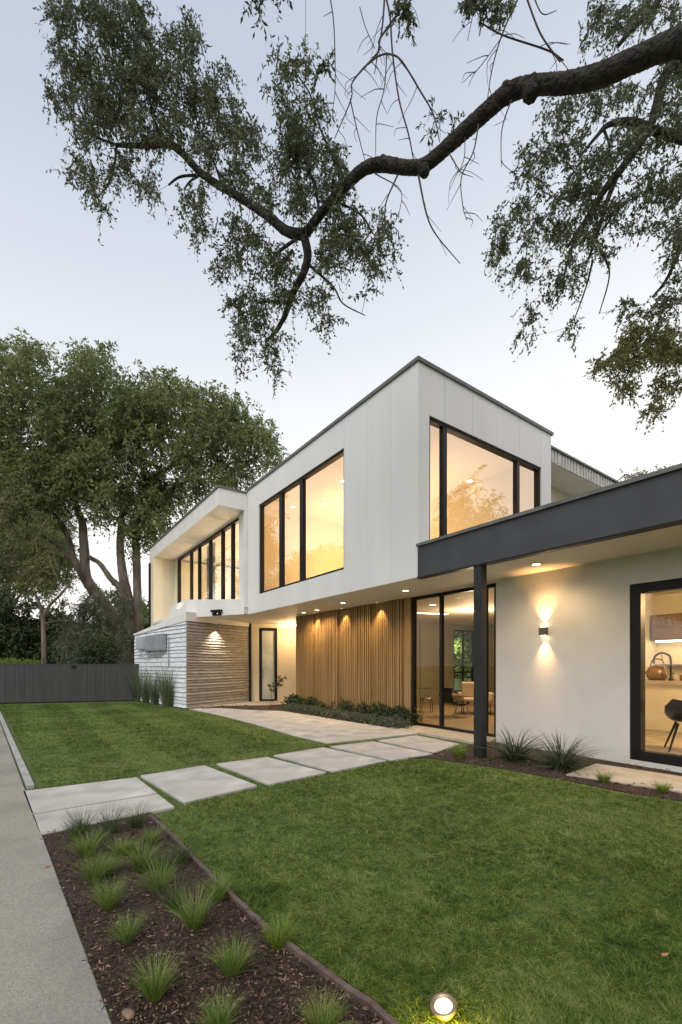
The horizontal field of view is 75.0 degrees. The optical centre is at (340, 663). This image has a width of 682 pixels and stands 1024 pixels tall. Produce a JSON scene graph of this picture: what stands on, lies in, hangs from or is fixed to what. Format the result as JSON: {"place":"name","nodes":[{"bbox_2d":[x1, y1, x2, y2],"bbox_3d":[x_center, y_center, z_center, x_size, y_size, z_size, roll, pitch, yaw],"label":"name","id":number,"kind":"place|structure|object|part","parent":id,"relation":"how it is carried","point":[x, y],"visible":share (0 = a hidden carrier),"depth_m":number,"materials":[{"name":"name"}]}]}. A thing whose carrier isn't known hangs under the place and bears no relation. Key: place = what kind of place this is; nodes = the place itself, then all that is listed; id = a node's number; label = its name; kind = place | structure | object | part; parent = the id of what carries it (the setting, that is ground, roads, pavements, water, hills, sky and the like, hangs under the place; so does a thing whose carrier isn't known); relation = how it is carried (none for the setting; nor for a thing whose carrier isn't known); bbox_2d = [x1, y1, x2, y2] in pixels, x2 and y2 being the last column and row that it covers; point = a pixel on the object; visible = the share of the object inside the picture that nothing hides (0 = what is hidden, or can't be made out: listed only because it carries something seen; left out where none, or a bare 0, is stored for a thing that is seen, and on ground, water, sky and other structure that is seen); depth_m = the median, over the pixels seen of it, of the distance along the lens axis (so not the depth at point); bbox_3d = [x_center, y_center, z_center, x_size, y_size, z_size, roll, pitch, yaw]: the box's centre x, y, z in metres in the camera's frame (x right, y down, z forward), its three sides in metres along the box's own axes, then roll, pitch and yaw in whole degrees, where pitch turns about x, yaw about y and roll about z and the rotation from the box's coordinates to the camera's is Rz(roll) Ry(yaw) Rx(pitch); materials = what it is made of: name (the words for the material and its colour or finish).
{"place":"outdoors","nodes":[
{"label":"outdoors","id":0,"kind":"place"},
{"bbox_2d":[0,724,111,1023],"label":"sidewalk","id":1,"kind":"structure","parent":0,"point":[47,976],"depth_m":2.40,"materials":[{"name":"concrete"}]},
{"bbox_2d":[0,673,681,1023],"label":"ground","id":2,"kind":"structure","parent":0,"point":[36,780],"depth_m":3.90,"materials":[{"name":"green plant"}]},
{"bbox_2d":[0,711,34,789],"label":"kerb","id":3,"kind":"structure","parent":2,"relation":"on","point":[26,776],"depth_m":6.71,"materials":[{"name":"concrete"}]},
{"bbox_2d":[0,657,40,663],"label":"clipped hedge","id":4,"kind":"object","parent":2,"relation":"on","point":[14,661],"visible":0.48,"depth_m":18.13,"materials":[{"name":"green plant"}]},
{"bbox_2d":[0,466,74,663],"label":"slender tree","id":5,"kind":"object","parent":2,"relation":"on","point":[24,536],"visible":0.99,"depth_m":20.15,"materials":[{"name":"green plant"}]},
{"bbox_2d":[0,587,76,663],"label":"dark tree","id":6,"kind":"object","parent":2,"relation":"on","point":[15,641],"visible":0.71,"depth_m":26.02,"materials":[{"name":"green plant"}]},
{"bbox_2d":[0,472,80,601],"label":"broadleaf tree","id":7,"kind":"object","parent":2,"relation":"on","point":[61,541],"visible":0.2,"depth_m":35.17,"materials":[{"name":"green plant"}]},
{"bbox_2d":[0,664,139,703],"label":"board fence","id":8,"kind":"object","parent":2,"relation":"on","point":[40,683],"visible":0.84,"depth_m":17.07,"materials":[{"name":"grey wood"}]},
{"bbox_2d":[46,584,119,663],"bbox_3d":[-13.163,-1.458,22.391,4.298,5.222,3.284,0,0,0],"label":"feathery tree","id":9,"kind":"object","parent":2,"relation":"on","point":[85,605],"visible":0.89,"depth_m":22.04,"materials":[{"name":"green plant"}]},
{"bbox_2d":[23,777,156,813],"bbox_3d":[-2.888,1.510,5.100,1.223,0.080,1.005,0,0,-37],"label":"paver","id":10,"kind":"object","parent":2,"relation":"on","point":[44,800],"visible":0.62,"depth_m":5.00,"materials":[{"name":"concrete"}]},
{"bbox_2d":[68,633,122,663],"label":"round bush","id":11,"kind":"object","parent":2,"relation":"on","point":[92,651],"visible":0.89,"depth_m":18.94,"materials":[{"name":"green plant"}]},
{"bbox_2d":[33,794,173,834],"bbox_3d":[-2.357,1.510,4.456,1.171,0.080,0.651,0,0,-40],"label":"paver","id":12,"kind":"object","parent":2,"relation":"on","point":[47,821],"visible":0.59,"depth_m":4.42,"materials":[{"name":"concrete"}]},
{"bbox_2d":[105,583,134,663],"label":"hanging vine","id":13,"kind":"object","parent":2,"relation":"on","point":[125,628],"visible":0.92,"depth_m":22.81,"materials":[{"name":"green plant"}]},
{"bbox_2d":[123,665,141,701],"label":"reed clump","id":14,"kind":"object","parent":2,"relation":"on","point":[136,693],"visible":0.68,"depth_m":17.54,"materials":[{"name":"green plant"}]},
{"bbox_2d":[130,663,151,702],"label":"reed clump","id":15,"kind":"object","parent":2,"relation":"on","point":[144,695],"visible":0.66,"depth_m":16.86,"materials":[{"name":"green plant"}]},
{"bbox_2d":[0,327,289,663],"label":"broadleaf tree","id":16,"kind":"object","parent":2,"relation":"on","point":[68,463],"visible":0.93,"depth_m":22.45,"materials":[{"name":"green plant"}]},
{"bbox_2d":[133,662,161,704],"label":"reed clump","id":17,"kind":"object","parent":2,"relation":"on","point":[154,697],"visible":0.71,"depth_m":16.21,"materials":[{"name":"green plant"}]},
{"bbox_2d":[136,660,176,707],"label":"reed clump","id":18,"kind":"object","parent":2,"relation":"on","point":[165,692],"visible":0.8,"depth_m":15.21,"materials":[{"name":"green plant"}]},
{"bbox_2d":[141,765,256,803],"bbox_3d":[-1.823,1.510,5.588,0.924,0.080,1.492,0,0,-42],"label":"paver","id":19,"kind":"object","parent":2,"relation":"on","point":[191,784],"visible":0.68,"depth_m":5.46,"materials":[{"name":"concrete"}]},
{"bbox_2d":[198,701,285,707],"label":"entry floor","id":20,"kind":"structure","parent":2,"relation":"on","point":[256,703],"depth_m":16.58,"materials":[{"name":"beige concrete"}]},
{"bbox_2d":[268,675,286,702],"bbox_3d":[-2.460,0.954,17.027,0.772,1.094,0.486,0,0,0],"label":"sapling","id":21,"kind":"object","parent":20,"relation":"on","point":[278,684],"visible":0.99,"depth_m":17.00,"materials":[{"name":"green plant"}]},
{"bbox_2d":[25,590,470,677],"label":"distant woods","id":22,"kind":"object","parent":2,"relation":"on","point":[145,618],"visible":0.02,"depth_m":45.97,"materials":[{"name":"green plant"}]},
{"bbox_2d":[217,757,325,785],"bbox_3d":[-1.018,1.510,6.295,0.902,0.080,1.462,0,0,-41],"label":"paver","id":23,"kind":"object","parent":2,"relation":"on","point":[267,771],"visible":0.69,"depth_m":6.12,"materials":[{"name":"concrete"}]},
{"bbox_2d":[149,815,398,1023],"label":"garden edging","id":24,"kind":"object","parent":2,"relation":"on","point":[354,993],"visible":0.48,"depth_m":2.20,"materials":[{"name":"metal"}]},
{"bbox_2d":[191,704,389,727],"bbox_3d":[-0.741,1.503,13.738,8.010,0.050,3.661,0,0,36],"label":"mulch bed entry","id":25,"kind":"object","parent":2,"relation":"on","point":[257,707],"visible":0.34,"depth_m":14.71,"materials":[{"name":"soil"}]},
{"bbox_2d":[282,693,305,705],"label":"shrub","id":26,"kind":"object","parent":25,"relation":"on","point":[293,698],"visible":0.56,"depth_m":14.88,"materials":[{"name":"green plant"}]},
{"bbox_2d":[299,696,318,709],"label":"shrub","id":27,"kind":"object","parent":25,"relation":"on","point":[306,702],"visible":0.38,"depth_m":14.15,"materials":[{"name":"green plant"}]},
{"bbox_2d":[316,701,337,712],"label":"shrub","id":28,"kind":"object","parent":25,"relation":"on","point":[322,706],"visible":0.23,"depth_m":13.53,"materials":[{"name":"green plant"}]},
{"bbox_2d":[278,702,411,727],"bbox_3d":[-0.053,1.386,12.227,0.840,0.469,5.817,0,0,-36],"label":"ground cover","id":29,"kind":"object","parent":25,"relation":"on","point":[382,720],"visible":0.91,"depth_m":11.52,"materials":[{"name":"green plant"}]},
{"bbox_2d":[335,697,356,715],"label":"shrub","id":30,"kind":"object","parent":25,"relation":"on","point":[346,707],"visible":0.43,"depth_m":12.62,"materials":[{"name":"green plant"}]},
{"bbox_2d":[354,701,379,716],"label":"shrub","id":31,"kind":"object","parent":25,"relation":"on","point":[364,707],"visible":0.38,"depth_m":11.84,"materials":[{"name":"green plant"}]},
{"bbox_2d":[366,701,392,716],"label":"shrub","id":32,"kind":"object","parent":25,"relation":"on","point":[377,709],"visible":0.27,"depth_m":11.33,"materials":[{"name":"green plant"}]},
{"bbox_2d":[377,704,422,724],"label":"shrub","id":33,"kind":"object","parent":25,"relation":"on","point":[400,712],"visible":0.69,"depth_m":10.68,"materials":[{"name":"green plant"}]},
{"bbox_2d":[189,708,419,743],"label":"walkway","id":34,"kind":"structure","parent":2,"relation":"on","point":[316,729],"depth_m":10.46,"materials":[{"name":"concrete"}]},
{"bbox_2d":[274,747,385,772],"bbox_3d":[-0.197,1.510,6.960,1.043,0.080,1.487,0,0,-42],"label":"paver","id":35,"kind":"object","parent":2,"relation":"on","point":[328,759],"visible":0.65,"depth_m":6.83,"materials":[{"name":"concrete"}]},
{"bbox_2d":[33,0,681,434],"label":"shade tree","id":36,"kind":"object","parent":2,"relation":"on","point":[99,104],"visible":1,"depth_m":5.82,"materials":[{"name":"green plant"}]},
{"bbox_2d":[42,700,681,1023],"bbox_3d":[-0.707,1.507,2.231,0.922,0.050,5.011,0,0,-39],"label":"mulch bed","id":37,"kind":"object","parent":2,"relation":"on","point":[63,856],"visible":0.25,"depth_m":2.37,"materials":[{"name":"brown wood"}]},
{"bbox_2d":[58,815,91,842],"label":"grass tuft","id":38,"kind":"object","parent":37,"relation":"on","point":[73,828],"visible":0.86,"depth_m":3.70,"materials":[{"name":"green plant"}]},
{"bbox_2d":[51,802,111,835],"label":"grass tuft","id":39,"kind":"object","parent":37,"relation":"on","point":[85,826],"visible":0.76,"depth_m":3.88,"materials":[{"name":"green plant"}]},
{"bbox_2d":[51,824,113,857],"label":"grass tuft","id":40,"kind":"object","parent":37,"relation":"on","point":[88,846],"visible":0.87,"depth_m":3.43,"materials":[{"name":"green plant"}]},
{"bbox_2d":[57,846,127,883],"bbox_3d":[-1.662,1.369,3.015,0.561,0.233,0.524,1,-5,40],"label":"grass tuft","id":41,"kind":"object","parent":37,"relation":"on","point":[91,874],"visible":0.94,"depth_m":3.02,"materials":[{"name":"green plant"}]},
{"bbox_2d":[84,823,118,845],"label":"grass tuft","id":42,"kind":"object","parent":37,"relation":"on","point":[102,838],"visible":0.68,"depth_m":3.65,"materials":[{"name":"green plant"}]},
{"bbox_2d":[80,847,128,876],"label":"grass tuft","id":43,"kind":"object","parent":37,"relation":"on","point":[110,871],"visible":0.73,"depth_m":3.14,"materials":[{"name":"green plant"}]},
{"bbox_2d":[70,865,138,910],"bbox_3d":[-1.424,1.375,2.671,0.507,0.226,0.416,2,5,28],"label":"grass tuft","id":44,"kind":"object","parent":37,"relation":"on","point":[105,901],"visible":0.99,"depth_m":2.70,"materials":[{"name":"green plant"}]},
{"bbox_2d":[77,802,134,834],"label":"grass tuft","id":45,"kind":"object","parent":37,"relation":"on","point":[113,823],"visible":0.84,"depth_m":3.88,"materials":[{"name":"green plant"}]},
{"bbox_2d":[100,833,148,857],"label":"grass tuft","id":46,"kind":"object","parent":37,"relation":"on","point":[115,849],"visible":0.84,"depth_m":3.43,"materials":[{"name":"green plant"}]},
{"bbox_2d":[121,1008,134,1019],"bbox_3d":[-0.893,1.472,1.863,0.060,0.038,0.053,0,0,0],"label":"rock","id":47,"kind":"object","parent":37,"relation":"on","point":[128,1013],"visible":0.99,"depth_m":1.85,"materials":[{"name":"beige stone"}]},
{"bbox_2d":[98,906,160,944],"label":"grass tuft","id":48,"kind":"object","parent":37,"relation":"on","point":[128,935],"visible":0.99,"depth_m":2.39,"materials":[{"name":"green plant"}]},
{"bbox_2d":[120,837,143,853],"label":"grass tuft","id":49,"kind":"object","parent":37,"relation":"on","point":[134,847],"visible":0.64,"depth_m":3.48,"materials":[{"name":"green plant"}]},
{"bbox_2d":[113,800,161,828],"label":"grass tuft","id":50,"kind":"object","parent":37,"relation":"on","point":[134,820],"visible":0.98,"depth_m":4.00,"materials":[{"name":"green plant"}]},
{"bbox_2d":[109,835,170,870],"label":"grass tuft","id":51,"kind":"object","parent":37,"relation":"on","point":[137,863],"visible":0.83,"depth_m":3.20,"materials":[{"name":"green plant"}]},
{"bbox_2d":[137,823,166,844],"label":"grass tuft","id":52,"kind":"object","parent":37,"relation":"on","point":[154,836],"visible":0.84,"depth_m":3.66,"materials":[{"name":"green plant"}]},
{"bbox_2d":[127,854,182,895],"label":"grass tuft","id":53,"kind":"object","parent":37,"relation":"on","point":[153,882],"visible":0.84,"depth_m":2.91,"materials":[{"name":"green plant"}]},
{"bbox_2d":[118,942,198,1002],"bbox_3d":[-0.811,1.374,1.981,0.425,0.224,0.405,0,0,35],"label":"grass tuft","id":54,"kind":"object","parent":37,"relation":"on","point":[154,990],"visible":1,"depth_m":1.98,"materials":[{"name":"green plant"}]},
{"bbox_2d":[143,839,183,874],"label":"grass tuft","id":55,"kind":"object","parent":37,"relation":"on","point":[169,856],"visible":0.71,"depth_m":3.15,"materials":[{"name":"green plant"}]},
{"bbox_2d":[146,870,197,910],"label":"grass tuft","id":56,"kind":"object","parent":37,"relation":"on","point":[168,901],"visible":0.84,"depth_m":2.71,"materials":[{"name":"green plant"}]},
{"bbox_2d":[161,834,197,864],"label":"grass tuft","id":57,"kind":"object","parent":37,"relation":"on","point":[181,860],"visible":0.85,"depth_m":3.30,"materials":[{"name":"green plant"}]},
{"bbox_2d":[159,877,234,930],"bbox_3d":[-0.832,1.359,2.510,0.528,0.254,0.505,-5,2,-30],"label":"grass tuft","id":58,"kind":"object","parent":37,"relation":"on","point":[194,921],"visible":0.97,"depth_m":2.50,"materials":[{"name":"green plant"}]},
{"bbox_2d":[179,976,255,1023],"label":"grass tuft","id":59,"kind":"object","parent":37,"relation":"on","point":[219,1016],"visible":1,"depth_m":1.82,"materials":[{"name":"green plant"}]},
{"bbox_2d":[192,867,243,901],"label":"grass tuft","id":60,"kind":"object","parent":37,"relation":"on","point":[221,887],"visible":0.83,"depth_m":2.80,"materials":[{"name":"green plant"}]},
{"bbox_2d":[194,926,263,980],"bbox_3d":[-0.549,1.381,2.122,0.411,0.208,0.370,0,0,40],"label":"grass tuft","id":61,"kind":"object","parent":37,"relation":"on","point":[230,965],"visible":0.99,"depth_m":2.13,"materials":[{"name":"green plant"}]},
{"bbox_2d":[257,909,299,950],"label":"grass tuft","id":62,"kind":"object","parent":37,"relation":"on","point":[275,940],"visible":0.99,"depth_m":2.33,"materials":[{"name":"green plant"}]},
{"bbox_2d":[289,980,361,1023],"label":"grass tuft","id":63,"kind":"object","parent":37,"relation":"on","point":[324,1019],"visible":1,"depth_m":1.80,"materials":[{"name":"green plant"}]},
{"bbox_2d":[330,741,432,760],"bbox_3d":[0.656,1.510,7.601,0.946,0.080,1.557,0,0,-37],"label":"paver","id":64,"kind":"object","parent":2,"relation":"on","point":[383,751],"visible":0.63,"depth_m":7.54,"materials":[{"name":"concrete"}]},
{"bbox_2d":[133,355,681,772],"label":"modern house","id":65,"kind":"structure","parent":2,"relation":"on","point":[406,452],"depth_m":9.72,"materials":[{"name":"paint"}]},
{"bbox_2d":[136,638,144,649],"bbox_3d":[-7.916,-0.791,17.518,0.082,0.441,0.756,0,0,-44],"label":"utility box","id":66,"kind":"object","parent":65,"relation":"attached to","point":[140,643],"visible":1,"depth_m":17.39,"materials":[{"name":"grey metal"}]},
{"bbox_2d":[145,635,153,650],"bbox_3d":[-7.179,-0.778,16.729,0.102,0.592,0.920,0,0,-44],"label":"utility box","id":67,"kind":"object","parent":65,"relation":"attached to","point":[149,642],"visible":0.78,"depth_m":16.66,"materials":[{"name":"grey metal"}]},
{"bbox_2d":[137,637,168,666],"bbox_3d":[-7.111,-0.422,16.695,0.054,1.032,3.093,0,0,-44],"label":"cable run","id":68,"kind":"object","parent":65,"relation":"attached to","point":[148,653],"visible":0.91,"depth_m":16.46,"materials":[{"name":"grey metal"}]},
{"bbox_2d":[154,633,165,650],"bbox_3d":[-6.538,-0.776,16.034,0.132,0.604,0.846,0,0,-44],"label":"utility box","id":69,"kind":"object","parent":65,"relation":"attached to","point":[159,642],"visible":1,"depth_m":15.86,"materials":[{"name":"grey metal"}]},
{"bbox_2d":[178,517,238,602],"bbox_3d":[-5.341,-3.402,17.597,0.140,2.945,7.470,0,0,-36],"label":"balcony window","id":70,"kind":"structure","parent":65,"relation":"in","point":[200,569],"depth_m":17.47,"materials":[{"name":"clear glass"}]},
{"bbox_2d":[210,609,222,615],"bbox_3d":[-4.076,-1.675,14.540,0.400,0.190,0.140,0,0,26],"label":"security camera","id":71,"kind":"object","parent":65,"relation":"attached to","point":[216,612],"visible":1,"depth_m":14.49,"materials":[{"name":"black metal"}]},
{"bbox_2d":[259,628,276,700],"bbox_3d":[-2.911,0.035,17.775,0.710,2.930,0.160,0,0,-9],"label":"entry door","id":72,"kind":"structure","parent":65,"relation":"in","point":[267,636],"depth_m":17.74,"materials":[{"name":"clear glass"}]},
{"bbox_2d":[278,623,295,627],"bbox_3d":[-2.069,-1.495,17.250,0.740,0.190,0.240,0,0,0],"label":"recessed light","id":73,"kind":"object","parent":65,"relation":"hanging from","point":[279,625],"visible":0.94,"depth_m":17.22,"materials":[{"name":"white glass"}]},
{"bbox_2d":[260,449,343,593],"bbox_3d":[-1.143,-3.480,11.790,0.120,2.720,4.400,0,0,-36],"label":"window","id":74,"kind":"structure","parent":65,"relation":"in","point":[302,481],"depth_m":12.27,"materials":[{"name":"black metal"}]},
{"bbox_2d":[419,697,432,712],"bbox_3d":[2.571,1.241,13.400,0.397,0.451,0.397,0,0,22],"label":"wire stool","id":75,"kind":"object","parent":65,"relation":"on","point":[429,698],"visible":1,"depth_m":13.32,"materials":[{"name":"black metal"}]},
{"bbox_2d":[417,612,448,613],"bbox_3d":[2.705,-1.575,13.814,1.400,0.030,0.100,0,0,-16],"label":"linear light","id":76,"kind":"object","parent":65,"relation":"attached to","point":[429,613],"visible":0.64,"depth_m":13.76,"materials":[{"name":"white plastic"}]},
{"bbox_2d":[411,583,495,736],"bbox_3d":[2.429,-0.065,9.763,0.100,3.070,2.380,0,0,-36],"label":"glass door","id":77,"kind":"structure","parent":65,"relation":"in","point":[441,595],"depth_m":9.96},
{"bbox_2d":[444,688,471,717],"bbox_3d":[3.176,1.068,12.398,0.693,0.806,0.624,0,0,-25],"label":"lounge chair","id":78,"kind":"object","parent":65,"relation":"on","point":[448,698],"visible":0.87,"depth_m":12.18,"materials":[{"name":"black leather"}]},
{"bbox_2d":[454,630,473,691],"bbox_3d":[5.088,-0.125,18.556,1.300,2.550,0.080,0,0,-36],"label":"garden window","id":79,"kind":"structure","parent":65,"relation":"in","point":[472,632],"depth_m":18.78,"materials":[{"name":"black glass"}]},
{"bbox_2d":[457,682,493,714],"bbox_3d":[3.969,1.006,13.110,1.000,0.922,0.780,0,0,10],"label":"armchair","id":80,"kind":"object","parent":65,"relation":"on","point":[467,688],"visible":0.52,"depth_m":13.34,"materials":[{"name":"beige fabric"}]},
{"bbox_2d":[429,417,539,539],"bbox_3d":[3.125,-3.410,9.431,3.790,2.420,0.120,0,0,-36],"label":"window","id":81,"kind":"structure","parent":65,"relation":"in","point":[443,428],"depth_m":8.76,"materials":[{"name":"black metal"}]},
{"bbox_2d":[539,627,547,635],"bbox_3d":[3.485,-0.558,7.644,0.099,0.146,0.120,0,0,-36],"label":"wall sconce","id":82,"kind":"object","parent":65,"relation":"attached to","point":[543,631],"depth_m":7.61,"materials":[{"name":"brown metal"}]},
{"bbox_2d":[630,578,681,766],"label":"kitchen window","id":83,"kind":"structure","parent":65,"relation":"in","point":[637,592],"depth_m":6.54,"materials":[{"name":"black metal"}]},
{"bbox_2d":[651,613,681,641],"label":"wall cabinet","id":84,"kind":"object","parent":65,"relation":"attached to","point":[666,628],"depth_m":9.82,"materials":[{"name":"brown wood"}]},
{"bbox_2d":[659,664,681,665],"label":"wall shelf","id":85,"kind":"object","parent":65,"relation":"attached to","point":[672,664],"depth_m":9.89,"materials":[{"name":"brown wood"}]},
{"bbox_2d":[664,699,681,751],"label":"bar chair","id":86,"kind":"object","parent":65,"relation":"on","point":[673,709],"visible":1,"depth_m":7.23,"materials":[{"name":"black plastic"}]},
{"bbox_2d":[378,735,458,752],"bbox_3d":[1.549,1.510,8.268,1.027,0.080,1.466,0,0,-35],"label":"paver","id":87,"kind":"object","parent":2,"relation":"on","point":[423,744],"visible":0.62,"depth_m":8.20,"materials":[{"name":"concrete"}]},
{"bbox_2d":[390,725,495,743],"bbox_3d":[2.106,1.480,9.445,0.770,0.050,2.400,0,0,-36],"label":"door step","id":88,"kind":"object","parent":2,"relation":"on","point":[463,737],"depth_m":9.28,"materials":[{"name":"beige concrete"}]},
{"bbox_2d":[429,992,456,1022],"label":"garden spotlight","id":89,"kind":"object","parent":2,"relation":"on","point":[443,1006],"visible":1,"depth_m":1.86,"materials":[{"name":"silver metal"}]},
{"bbox_2d":[449,631,473,687],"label":"garden shrub","id":90,"kind":"object","parent":2,"relation":"on","point":[457,656],"visible":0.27,"depth_m":18.97,"materials":[{"name":"green plant"}]},
{"bbox_2d":[408,742,681,801],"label":"mulch bed","id":91,"kind":"object","parent":2,"relation":"on","point":[469,754],"visible":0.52,"depth_m":6.37,"materials":[{"name":"soil"}]},
{"bbox_2d":[444,743,474,758],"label":"grass tuft","id":92,"kind":"object","parent":91,"relation":"on","point":[459,753],"visible":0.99,"depth_m":6.99,"materials":[{"name":"green plant"}]},
{"bbox_2d":[470,721,556,766],"bbox_3d":[2.639,1.284,6.937,1.530,0.771,1.626,0,0,-43],"label":"strap leaf plant","id":93,"kind":"object","parent":91,"relation":"on","point":[509,751],"visible":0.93,"depth_m":6.83,"materials":[{"name":"green plant"}]},
{"bbox_2d":[512,729,614,775],"bbox_3d":[3.107,1.261,6.359,1.571,0.749,1.793,0,0,-28],"label":"strap leaf plant","id":94,"kind":"object","parent":91,"relation":"on","point":[568,761],"visible":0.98,"depth_m":6.22,"materials":[{"name":"green plant"}]},
{"bbox_2d":[594,769,617,782],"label":"grass tuft","id":95,"kind":"object","parent":91,"relation":"on","point":[603,778],"visible":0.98,"depth_m":5.54,"materials":[{"name":"green plant"}]},
{"bbox_2d":[649,779,675,792],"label":"grass tuft","id":96,"kind":"object","parent":91,"relation":"on","point":[665,789],"visible":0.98,"depth_m":5.12,"materials":[{"name":"green plant"}]},
{"bbox_2d":[566,763,681,792],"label":"stone apron","id":97,"kind":"object","parent":2,"relation":"on","point":[627,776],"visible":0.56,"depth_m":5.80,"materials":[{"name":"beige stone"}]},
{"bbox_2d":[618,463,672,481],"bbox_3d":[14.483,-3.906,18.971,6.559,10.035,3.661,0,0,0],"label":"garden tree","id":98,"kind":"object","parent":2,"relation":"on","point":[635,474],"visible":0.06,"depth_m":18.59,"materials":[{"name":"green plant"}]},
{"bbox_2d":[0,0,681,620],"label":"sky","id":99,"kind":"structure","parent":0,"point":[143,291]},
{"bbox_2d":[645,679,681,736],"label":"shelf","id":100,"kind":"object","parent":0,"point":[660,695],"depth_m":8.97,"materials":[{"name":"beige paint"}]},
{"bbox_2d":[645,658,668,679],"bbox_3d":[6.592,0.111,9.309,0.460,0.451,0.399,0,0,14],"label":"kettle pot","id":101,"kind":"object","parent":100,"relation":"on","point":[656,672],"visible":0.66,"depth_m":9.18,"materials":[{"name":"orange metal"}]},
{"bbox_2d":[652,652,674,680],"bbox_3d":[6.606,0.047,9.094,0.166,0.580,0.379,0,0,-26],"label":"kitchen faucet","id":102,"kind":"object","parent":100,"relation":"on","point":[670,672],"visible":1,"depth_m":8.96,"materials":[{"name":"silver metal"}]},
{"bbox_3d":[6.378,0.880,9.066,0.030,0.920,0.992,0,0,-36],"label":"door panel","id":103,"kind":"part","parent":100,"relation":"part of","materials":[{"name":"beige paint"}]}
]}

